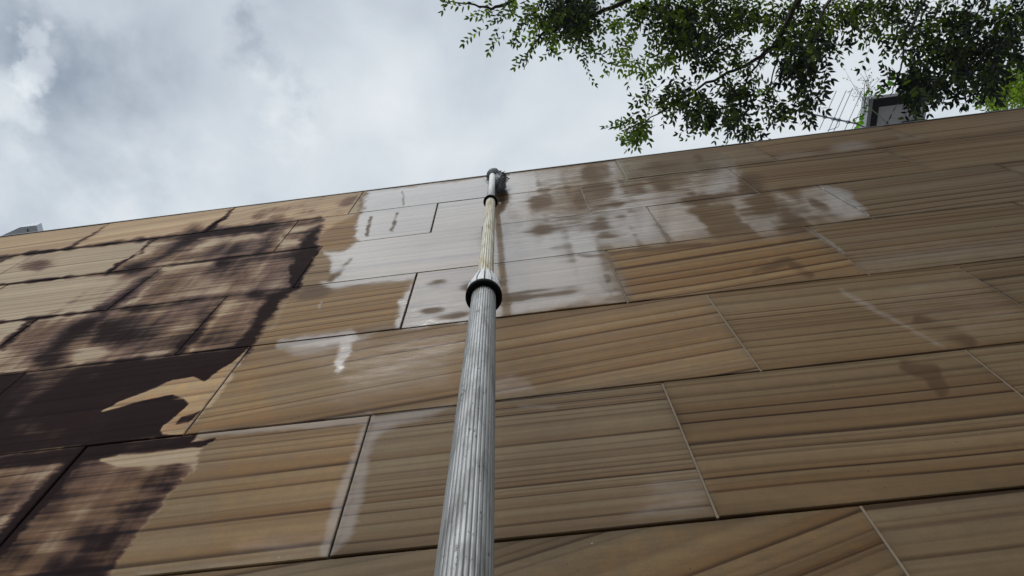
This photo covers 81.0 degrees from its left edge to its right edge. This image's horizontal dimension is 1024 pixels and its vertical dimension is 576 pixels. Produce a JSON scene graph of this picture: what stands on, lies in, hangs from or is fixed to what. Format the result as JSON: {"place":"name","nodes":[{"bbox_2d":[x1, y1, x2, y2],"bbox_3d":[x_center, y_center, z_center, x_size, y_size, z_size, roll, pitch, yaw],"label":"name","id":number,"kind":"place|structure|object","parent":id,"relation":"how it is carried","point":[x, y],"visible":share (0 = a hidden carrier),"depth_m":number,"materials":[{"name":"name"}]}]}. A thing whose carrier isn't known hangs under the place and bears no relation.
{"place":"outdoors","nodes":[
{"label":"outdoors","id":0,"kind":"place"},
{"bbox_2d":[2,223,42,235],"bbox_3d":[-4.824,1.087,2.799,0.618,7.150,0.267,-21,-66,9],"label":"pale roof","id":1,"kind":"structure","parent":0,"point":[30,228],"depth_m":5.87,"materials":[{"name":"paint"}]},
{"bbox_2d":[0,0,1023,235],"label":"sky","id":2,"kind":"structure","parent":0,"point":[111,110],"materials":[{"name":"white"}]},
{"bbox_3d":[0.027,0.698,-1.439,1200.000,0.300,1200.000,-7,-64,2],"label":"ground","id":3,"kind":"structure","parent":0,"visible":0},
{"bbox_2d":[434,168,509,575],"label":"telescopic pole","id":4,"kind":"object","parent":3,"relation":"on","point":[466,542],"visible":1,"depth_m":0.70,"materials":[{"name":"metal"}]},
{"bbox_2d":[0,107,1023,575],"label":"sandstone wall","id":5,"kind":"structure","parent":3,"relation":"on","point":[800,355],"depth_m":1.79,"materials":[{"name":"stone"}]},
{"bbox_2d":[438,0,1023,153],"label":"overhanging tree","id":6,"kind":"object","parent":3,"relation":"on","point":[991,52],"visible":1,"depth_m":4.73,"materials":[{"name":"green plant"}]},
{"bbox_2d":[794,88,867,131],"bbox_3d":[4.192,-0.306,3.687,0.872,9.661,0.500,-7,-64,2],"label":"tv antenna","id":7,"kind":"object","parent":3,"relation":"on","point":[834,118],"visible":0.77,"depth_m":7.72,"materials":[{"name":"metal"}]},
{"bbox_2d":[843,67,888,123],"bbox_3d":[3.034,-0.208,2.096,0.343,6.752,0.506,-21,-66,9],"label":"wiry weed","id":8,"kind":"object","parent":3,"relation":"on","point":[867,83],"visible":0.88,"depth_m":5.02,"materials":[{"name":"plant"}]},
{"bbox_2d":[852,74,895,128],"bbox_3d":[2.839,-0.133,1.962,0.318,6.452,0.484,24,-67,-12],"label":"climbing plant","id":9,"kind":"object","parent":3,"relation":"on","point":[862,117],"visible":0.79,"depth_m":4.64,"materials":[{"name":"green plant"}]},
{"bbox_2d":[859,93,927,127],"bbox_3d":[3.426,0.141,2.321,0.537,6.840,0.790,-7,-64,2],"label":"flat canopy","id":10,"kind":"object","parent":3,"relation":"on","point":[884,106],"visible":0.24,"depth_m":5.21,"materials":[{"name":"metal"}]},
{"bbox_2d":[972,59,1023,111],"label":"yellow green tree","id":11,"kind":"object","parent":3,"relation":"on","point":[1015,89],"visible":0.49,"depth_m":6.71,"materials":[{"name":"green plant"}]}
]}

